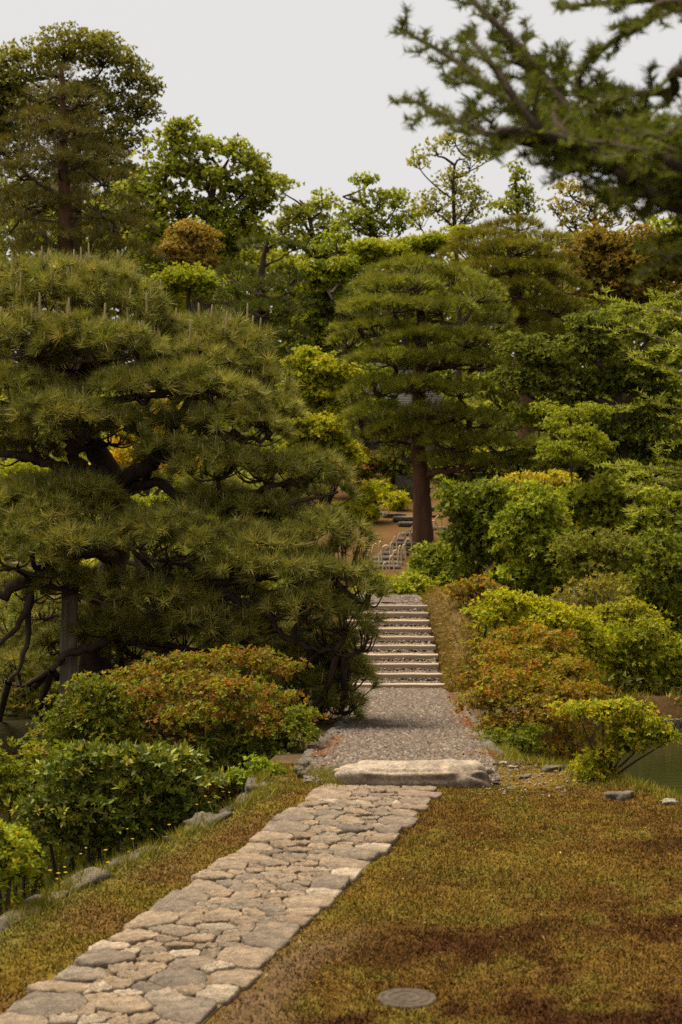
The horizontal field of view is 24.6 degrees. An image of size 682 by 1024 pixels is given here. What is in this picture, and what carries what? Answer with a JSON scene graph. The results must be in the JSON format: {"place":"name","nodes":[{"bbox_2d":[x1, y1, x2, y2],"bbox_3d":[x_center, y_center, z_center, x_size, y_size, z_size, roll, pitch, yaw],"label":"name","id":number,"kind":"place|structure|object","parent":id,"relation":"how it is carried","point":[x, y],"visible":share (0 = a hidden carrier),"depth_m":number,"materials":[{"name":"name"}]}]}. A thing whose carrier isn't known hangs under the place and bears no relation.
{"place":"outdoors","nodes":[
{"label":"outdoors","id":0,"kind":"place"},
{"bbox_2d":[0,365,681,1023],"bbox_3d":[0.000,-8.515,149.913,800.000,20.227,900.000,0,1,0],"label":"ground","id":1,"kind":"structure","parent":0,"point":[512,905],"depth_m":5.83,"materials":[{"name":"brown plant"}]},
{"bbox_2d":[0,819,44,915],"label":"azalea","id":2,"kind":"object","parent":1,"relation":"on","point":[13,861],"visible":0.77,"depth_m":5.69,"materials":[{"name":"green plant"}]},
{"bbox_2d":[0,736,87,909],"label":"azalea","id":3,"kind":"object","parent":1,"relation":"on","point":[15,787],"visible":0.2,"depth_m":8.98,"materials":[{"name":"green plant"}]},
{"bbox_2d":[58,563,78,722],"bbox_3d":[-2.153,1.055,12.366,0.136,1.413,0.136,1,0,-11],"label":"prop post","id":4,"kind":"object","parent":1,"relation":"on","point":[69,613],"visible":0.46,"depth_m":12.30,"materials":[{"name":"brown wood"}]},
{"bbox_2d":[0,60,167,439],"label":"tall pine","id":5,"kind":"object","parent":1,"relation":"on","point":[64,230],"visible":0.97,"depth_m":51.52,"materials":[{"name":"green plant"}]},
{"bbox_2d":[9,669,158,892],"bbox_3d":[-1.582,2.087,9.618,0.916,2.272,0.537,0,1,0],"label":"azalea","id":6,"kind":"object","parent":1,"relation":"on","point":[81,712],"visible":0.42,"depth_m":9.55,"materials":[{"name":"green plant"}]},
{"bbox_2d":[0,20,172,369],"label":"broadleaf tree","id":7,"kind":"object","parent":1,"relation":"on","point":[97,45],"visible":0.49,"depth_m":63.43,"materials":[{"name":"green plant"}]},
{"bbox_2d":[2,737,237,889],"bbox_3d":[-1.064,2.163,7.516,1.123,2.172,0.537,0,1,0],"label":"camellia","id":8,"kind":"object","parent":1,"relation":"on","point":[95,808],"visible":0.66,"depth_m":7.45,"materials":[{"name":"green plant"}]},
{"bbox_2d":[0,775,269,932],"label":"stone kerb","id":9,"kind":"structure","parent":1,"relation":"on","point":[222,812],"depth_m":6.18,"materials":[{"name":"grey stone"}]},
{"bbox_2d":[0,457,304,678],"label":"shrub","id":10,"kind":"object","parent":1,"relation":"on","point":[17,466],"visible":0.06,"depth_m":18.90,"materials":[{"name":"green plant"}]},
{"bbox_2d":[89,390,215,610],"bbox_3d":[-2.914,0.027,24.018,2.061,3.848,1.086,0,1,0],"label":"maple tree","id":11,"kind":"object","parent":1,"relation":"on","point":[119,454],"visible":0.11,"depth_m":23.81,"materials":[{"name":"orange plant"}]},
{"bbox_2d":[142,261,231,413],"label":"broadleaf tree","id":12,"kind":"object","parent":1,"relation":"on","point":[177,281],"visible":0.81,"depth_m":49.63,"materials":[{"name":"green plant"}]},
{"bbox_2d":[151,217,225,409],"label":"broadleaf tree","id":13,"kind":"object","parent":1,"relation":"on","point":[180,250],"visible":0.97,"depth_m":52.67,"materials":[{"name":"orange plant"}]},
{"bbox_2d":[99,114,290,419],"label":"broadleaf tree","id":14,"kind":"object","parent":1,"relation":"on","point":[255,190],"visible":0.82,"depth_m":57.55,"materials":[{"name":"green plant"}]},
{"bbox_2d":[0,242,394,721],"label":"black pine","id":15,"kind":"object","parent":1,"relation":"on","point":[105,486],"visible":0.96,"depth_m":12.08,"materials":[{"name":"green plant"}]},
{"bbox_2d":[95,642,327,856],"bbox_3d":[-0.859,1.962,9.824,1.523,2.262,1.124,0,1,29],"label":"azalea","id":16,"kind":"object","parent":1,"relation":"on","point":[178,715],"visible":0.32,"depth_m":9.60,"materials":[{"name":"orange plant"}]},
{"bbox_2d":[0,783,441,1023],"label":"stone path","id":17,"kind":"structure","parent":1,"relation":"on","point":[203,946],"depth_m":5.46,"materials":[{"name":"beige stone"}]},
{"bbox_2d":[223,753,285,784],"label":"azalea","id":18,"kind":"object","parent":1,"relation":"on","point":[256,763],"visible":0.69,"depth_m":8.34,"materials":[{"name":"green plant"}]},
{"bbox_2d":[188,702,323,801],"bbox_3d":[-0.531,1.540,9.520,0.839,0.749,0.469,0,1,10],"label":"azalea","id":19,"kind":"object","parent":1,"relation":"on","point":[297,717],"visible":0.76,"depth_m":9.46,"materials":[{"name":"green plant"}]},
{"bbox_2d":[207,232,316,455],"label":"dark pine","id":20,"kind":"object","parent":1,"relation":"on","point":[262,305],"visible":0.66,"depth_m":45.47,"materials":[{"name":"green plant"}]},
{"bbox_2d":[266,173,348,260],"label":"broadleaf tree","id":21,"kind":"object","parent":1,"relation":"on","point":[301,212],"visible":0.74,"depth_m":59.74,"materials":[{"name":"green plant"}]},
{"bbox_2d":[294,710,347,777],"bbox_3d":[-0.078,1.556,10.920,0.155,0.484,5.419,0,1,3],"label":"stone edging","id":22,"kind":"object","parent":1,"relation":"on","point":[305,758],"visible":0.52,"depth_m":9.46,"materials":[{"name":"grey stone"}]},
{"bbox_2d":[275,410,369,513],"bbox_3d":[-0.436,-1.051,36.964,2.321,2.731,1.480,0,1,0],"label":"maple tree","id":23,"kind":"object","parent":1,"relation":"on","point":[324,430],"visible":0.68,"depth_m":36.73,"materials":[{"name":"green plant"}]},
{"bbox_2d":[278,344,375,429],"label":"maple tree","id":24,"kind":"object","parent":1,"relation":"on","point":[311,364],"visible":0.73,"depth_m":40.67,"materials":[{"name":"green plant"}]},
{"bbox_2d":[0,167,681,396],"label":"wood","id":25,"kind":"object","parent":1,"relation":"on","point":[271,255],"visible":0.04,"depth_m":68.64,"materials":[{"name":"green plant"}]},
{"bbox_2d":[279,255,428,418],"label":"maple tree","id":26,"kind":"object","parent":1,"relation":"on","point":[333,276],"visible":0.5,"depth_m":48.56,"materials":[{"name":"green plant"}]},
{"bbox_2d":[329,479,392,523],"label":"shrub","id":27,"kind":"object","parent":1,"relation":"on","point":[371,491],"visible":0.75,"depth_m":36.79,"materials":[{"name":"green plant"}]},
{"bbox_2d":[308,171,422,362],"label":"broadleaf tree","id":28,"kind":"object","parent":1,"relation":"on","point":[367,222],"visible":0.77,"depth_m":56.69,"materials":[{"name":"green plant"}]},
{"bbox_2d":[340,446,396,495],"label":"azalea","id":29,"kind":"object","parent":1,"relation":"on","point":[368,474],"visible":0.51,"depth_m":40.69,"materials":[{"name":"green plant"}]},
{"bbox_2d":[371,543,379,564],"bbox_3d":[0.679,0.834,30.911,0.201,0.436,0.029,0,1,-17],"label":"bamboo hoop","id":30,"kind":"object","parent":1,"relation":"on","point":[378,551],"visible":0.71,"depth_m":30.92,"materials":[{"name":"beige wood"}]},
{"bbox_2d":[359,477,396,504],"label":"shrub","id":31,"kind":"object","parent":1,"relation":"on","point":[364,482],"visible":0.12,"depth_m":39.90,"materials":[{"name":"green plant"}]},
{"bbox_2d":[378,541,382,560],"bbox_3d":[0.784,0.778,31.211,0.116,0.415,0.029,-1,1,-41],"label":"bamboo hoop","id":32,"kind":"object","parent":1,"relation":"on","point":[380,542],"visible":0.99,"depth_m":31.22,"materials":[{"name":"beige wood"}]},
{"bbox_2d":[380,545,392,560],"bbox_3d":[0.918,0.845,31.712,0.292,0.371,0.029,0,1,-7],"label":"bamboo hoop","id":33,"kind":"object","parent":1,"relation":"on","point":[382,548],"visible":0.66,"depth_m":31.70,"materials":[{"name":"beige wood"}]},
{"bbox_2d":[370,443,412,490],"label":"shrub","id":34,"kind":"object","parent":1,"relation":"on","point":[400,467],"visible":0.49,"depth_m":40.74,"materials":[{"name":"green plant"}]},
{"bbox_2d":[389,555,394,571],"bbox_3d":[0.993,1.003,30.613,0.146,0.334,0.029,0,1,-31],"label":"bamboo hoop","id":35,"kind":"object","parent":1,"relation":"on","point":[393,562],"visible":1,"depth_m":30.61,"materials":[{"name":"beige wood"}]},
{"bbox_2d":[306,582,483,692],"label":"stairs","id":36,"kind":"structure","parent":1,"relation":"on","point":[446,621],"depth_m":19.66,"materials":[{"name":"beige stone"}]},
{"bbox_2d":[392,536,397,551],"bbox_3d":[1.127,0.698,32.610,0.143,0.407,0.029,0,1,-31],"label":"bamboo hoop","id":37,"kind":"object","parent":1,"relation":"on","point":[396,543],"visible":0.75,"depth_m":32.61,"materials":[{"name":"beige wood"}]},
{"bbox_2d":[392,550,397,565],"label":"bamboo hoop","id":38,"kind":"object","parent":1,"relation":"on","point":[397,557],"visible":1,"depth_m":30.91,"materials":[{"name":"beige wood"}]},
{"bbox_2d":[379,489,411,510],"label":"shrub","id":39,"kind":"object","parent":1,"relation":"on","point":[398,501],"visible":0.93,"depth_m":38.87,"materials":[{"name":"yellow plant"}]},
{"bbox_2d":[333,363,460,467],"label":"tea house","id":40,"kind":"structure","parent":1,"relation":"on","point":[404,399],"depth_m":45.98,"materials":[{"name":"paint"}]},
{"bbox_2d":[349,570,446,595],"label":"shrub","id":41,"kind":"object","parent":1,"relation":"on","point":[415,583],"visible":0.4,"depth_m":25.89,"materials":[{"name":"green plant"}]},
{"bbox_2d":[398,545,401,564],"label":"bamboo hoop","id":42,"kind":"object","parent":1,"relation":"on","point":[400,549],"visible":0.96,"depth_m":31.31,"materials":[{"name":"beige wood"}]},
{"bbox_2d":[396,533,405,550],"bbox_3d":[1.267,0.641,33.009,0.236,0.412,0.029,0,1,-17],"label":"bamboo hoop","id":43,"kind":"object","parent":1,"relation":"on","point":[397,539],"visible":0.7,"depth_m":32.99,"materials":[{"name":"beige wood"}]},
{"bbox_2d":[394,475,413,498],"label":"boulder","id":44,"kind":"object","parent":1,"relation":"on","point":[405,480],"visible":0.42,"depth_m":40.71,"materials":[{"name":"grey stone"}]},
{"bbox_2d":[402,544,405,560],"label":"bamboo hoop","id":45,"kind":"object","parent":1,"relation":"on","point":[403,545],"visible":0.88,"depth_m":31.81,"materials":[{"name":"beige wood"}]},
{"bbox_2d":[329,222,480,349],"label":"maple tree","id":46,"kind":"object","parent":1,"relation":"on","point":[367,250],"visible":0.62,"depth_m":49.29,"materials":[{"name":"green plant"}]},
{"bbox_2d":[377,988,436,1008],"bbox_3d":[0.197,1.468,4.657,0.182,0.052,0.182,0,1,0],"label":"access cover","id":47,"kind":"object","parent":1,"relation":"on","point":[406,997],"visible":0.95,"depth_m":4.65,"materials":[{"name":"grey concrete"}]},
{"bbox_2d":[403,538,412,556],"bbox_3d":[1.387,0.745,32.310,0.209,0.403,0.029,0,1,-14],"label":"bamboo hoop","id":48,"kind":"object","parent":1,"relation":"on","point":[405,544],"visible":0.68,"depth_m":32.29,"materials":[{"name":"beige wood"}]},
{"bbox_2d":[404,529,411,542],"bbox_3d":[1.442,0.565,33.608,0.193,0.392,0.029,0,1,-21],"label":"bamboo hoop","id":49,"kind":"object","parent":1,"relation":"on","point":[410,535],"visible":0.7,"depth_m":33.60,"materials":[{"name":"beige wood"}]},
{"bbox_2d":[372,507,445,568],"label":"stone steps","id":50,"kind":"structure","parent":1,"relation":"on","point":[403,518],"depth_m":34.25,"materials":[{"name":"grey stone"}]},
{"bbox_2d":[334,759,494,787],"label":"stone slab","id":51,"kind":"structure","parent":1,"relation":"on","point":[454,773],"depth_m":7.97,"materials":[{"name":"beige stone"}]},
{"bbox_2d":[395,539,476,598],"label":"shrub","id":52,"kind":"object","parent":1,"relation":"on","point":[427,559],"visible":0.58,"depth_m":26.86,"materials":[{"name":"green plant"}]},
{"bbox_2d":[323,250,553,544],"bbox_3d":[2.232,-2.468,33.443,5.405,6.422,3.281,0,1,0],"label":"red pine","id":53,"kind":"object","parent":1,"relation":"on","point":[413,432],"visible":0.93,"depth_m":33.17,"materials":[{"name":"green plant"}]},
{"bbox_2d":[404,132,496,403],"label":"broadleaf tree","id":54,"kind":"object","parent":1,"relation":"on","point":[452,185],"visible":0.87,"depth_m":57.75,"materials":[{"name":"green plant"}]},
{"bbox_2d":[440,574,511,663],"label":"azalea","id":55,"kind":"object","parent":1,"relation":"on","point":[457,588],"visible":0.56,"depth_m":20.44,"materials":[{"name":"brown plant"}]},
{"bbox_2d":[430,475,522,604],"bbox_3d":[2.358,0.513,26.476,1.740,2.298,1.291,0,1,0],"label":"shrub","id":56,"kind":"object","parent":1,"relation":"on","point":[477,506],"visible":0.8,"depth_m":26.31,"materials":[{"name":"green plant"}]},
{"bbox_2d":[457,703,505,755],"bbox_3d":[1.018,1.630,11.814,0.142,0.493,5.333,0,1,2],"label":"stone edging","id":57,"kind":"object","parent":1,"relation":"on","point":[485,741],"visible":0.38,"depth_m":10.40,"materials":[{"name":"grey stone"}]},
{"bbox_2d":[484,159,543,367],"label":"broadleaf tree","id":58,"kind":"object","parent":1,"relation":"on","point":[516,204],"visible":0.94,"depth_m":60.74,"materials":[{"name":"green plant"}]},
{"bbox_2d":[434,211,595,470],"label":"red pine","id":59,"kind":"object","parent":1,"relation":"on","point":[509,266],"visible":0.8,"depth_m":42.03,"materials":[{"name":"green plant"}]},
{"bbox_2d":[476,721,553,758],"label":"azalea","id":60,"kind":"object","parent":1,"relation":"on","point":[521,737],"visible":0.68,"depth_m":9.96,"materials":[{"name":"green plant"}]},
{"bbox_2d":[519,773,531,778],"bbox_3d":[0.969,1.395,8.220,0.054,0.033,0.078,0,1,23],"label":"rock","id":61,"kind":"object","parent":1,"relation":"on","point":[526,776],"visible":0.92,"depth_m":8.20,"materials":[{"name":"grey stone"}]},
{"bbox_2d":[387,0,681,286],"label":"fir tree","id":62,"kind":"object","parent":1,"relation":"on","point":[634,151],"visible":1,"depth_m":2.70,"materials":[{"name":"green plant"}]},
{"bbox_2d":[449,620,620,765],"bbox_3d":[1.309,1.468,10.976,1.184,1.307,1.953,0,1,0],"label":"azalea","id":63,"kind":"object","parent":1,"relation":"on","point":[519,661],"visible":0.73,"depth_m":10.51,"materials":[{"name":"orange plant"}]},
{"bbox_2d":[483,477,586,627],"bbox_3d":[3.050,0.662,24.473,1.695,2.435,1.230,0,1,0],"label":"shrub","id":64,"kind":"object","parent":1,"relation":"on","point":[529,529],"visible":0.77,"depth_m":24.32,"materials":[{"name":"green plant"}]},
{"bbox_2d":[489,468,580,563],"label":"shrub","id":65,"kind":"object","parent":1,"relation":"on","point":[554,478],"visible":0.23,"depth_m":28.72,"materials":[{"name":"green plant"}]},
{"bbox_2d":[458,586,618,690],"bbox_3d":[2.048,1.360,16.186,1.671,1.214,0.853,0,1,0],"label":"azalea","id":66,"kind":"object","parent":1,"relation":"on","point":[526,608],"visible":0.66,"depth_m":16.11,"materials":[{"name":"green plant"}]},
{"bbox_2d":[542,765,564,771],"bbox_3d":[1.126,1.388,8.408,0.133,0.055,0.090,0,1,-37],"label":"rock","id":67,"kind":"object","parent":1,"relation":"on","point":[547,768],"visible":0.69,"depth_m":8.38,"materials":[{"name":"grey stone"}]},
{"bbox_2d":[464,444,681,545],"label":"shrub","id":68,"kind":"object","parent":1,"relation":"on","point":[494,474],"visible":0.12,"depth_m":32.67,"materials":[{"name":"green plant"}]},
{"bbox_2d":[528,398,619,605],"bbox_3d":[3.932,-0.118,26.188,1.497,3.680,1.842,0,1,0],"label":"maple tree","id":69,"kind":"object","parent":1,"relation":"on","point":[566,413],"visible":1,"depth_m":26.20,"materials":[{"name":"green plant"}]},
{"bbox_2d":[480,302,681,566],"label":"dark tree","id":70,"kind":"object","parent":1,"relation":"on","point":[572,387],"visible":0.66,"depth_m":30.77,"materials":[{"name":"green plant"}]},
{"bbox_2d":[544,570,641,667],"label":"shrub","id":71,"kind":"object","parent":1,"relation":"on","point":[596,583],"visible":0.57,"depth_m":19.96,"materials":[{"name":"green plant"}]},
{"bbox_2d":[544,526,643,624],"bbox_3d":[3.745,1.075,23.056,1.546,1.764,1.120,0,1,0],"label":"shrub","id":72,"kind":"object","parent":1,"relation":"on","point":[575,551],"visible":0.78,"depth_m":22.92,"materials":[{"name":"green plant"}]},
{"bbox_2d":[539,177,658,404],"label":"broadleaf tree","id":73,"kind":"object","parent":1,"relation":"on","point":[582,202],"visible":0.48,"depth_m":59.77,"materials":[{"name":"green plant"}]},
{"bbox_2d":[543,693,681,782],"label":"azalea","id":74,"kind":"object","parent":1,"relation":"on","point":[596,763],"visible":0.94,"depth_m":8.13,"materials":[{"name":"green plant"}]},
{"bbox_2d":[551,469,681,605],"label":"shrub","id":75,"kind":"object","parent":1,"relation":"on","point":[599,497],"visible":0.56,"depth_m":25.73,"materials":[{"name":"green plant"}]},
{"bbox_2d":[555,220,681,456],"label":"broadleaf tree","id":76,"kind":"object","parent":1,"relation":"on","point":[612,262],"visible":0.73,"depth_m":46.53,"materials":[{"name":"brown plant"}]},
{"bbox_2d":[604,790,633,800],"bbox_3d":[1.371,1.401,7.688,0.111,0.064,0.147,1,1,42],"label":"rock","id":77,"kind":"object","parent":1,"relation":"on","point":[621,795],"visible":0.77,"depth_m":7.65,"materials":[{"name":"grey stone"}]},
{"bbox_2d":[581,594,675,673],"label":"azalea","id":78,"kind":"object","parent":1,"relation":"on","point":[614,611],"visible":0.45,"depth_m":18.53,"materials":[{"name":"green plant"}]},
{"bbox_2d":[582,613,681,693],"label":"azalea","id":79,"kind":"object","parent":1,"relation":"on","point":[644,639],"visible":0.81,"depth_m":17.10,"materials":[{"name":"green plant"}]},
{"bbox_2d":[586,285,681,534],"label":"fir tree","id":80,"kind":"object","parent":1,"relation":"on","point":[635,471],"visible":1,"depth_m":6.87,"materials":[{"name":"green plant"}]},
{"bbox_2d":[616,524,681,652],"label":"shrub","id":81,"kind":"object","parent":1,"relation":"on","point":[668,578],"visible":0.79,"depth_m":20.37,"materials":[{"name":"green plant"}]},
{"bbox_2d":[662,798,679,804],"bbox_3d":[1.583,1.399,7.532,0.087,0.043,0.067,0,1,-35],"label":"rock","id":82,"kind":"object","parent":1,"relation":"on","point":[666,801],"visible":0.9,"depth_m":7.51,"materials":[{"name":"grey stone"}]},
{"bbox_2d":[661,718,681,728],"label":"stake edging","id":83,"kind":"object","parent":1,"relation":"on","point":[677,723],"visible":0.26,"depth_m":16.37,"materials":[{"name":"grey wood"}]},
{"bbox_2d":[0,728,681,903],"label":"pond water","id":84,"kind":"structure","parent":0,"point":[662,767],"depth_m":13.93,"materials":[{"name":"green liquid"}]},
{"bbox_2d":[0,0,681,371],"label":"sky","id":85,"kind":"structure","parent":0,"point":[308,84],"materials":[{"name":"white"}]},
{"bbox_2d":[303,594,615,801],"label":"gravel path","id":86,"kind":"structure","parent":0,"point":[406,724],"depth_m":11.32,"materials":[{"name":"grey gravel"}]}
]}

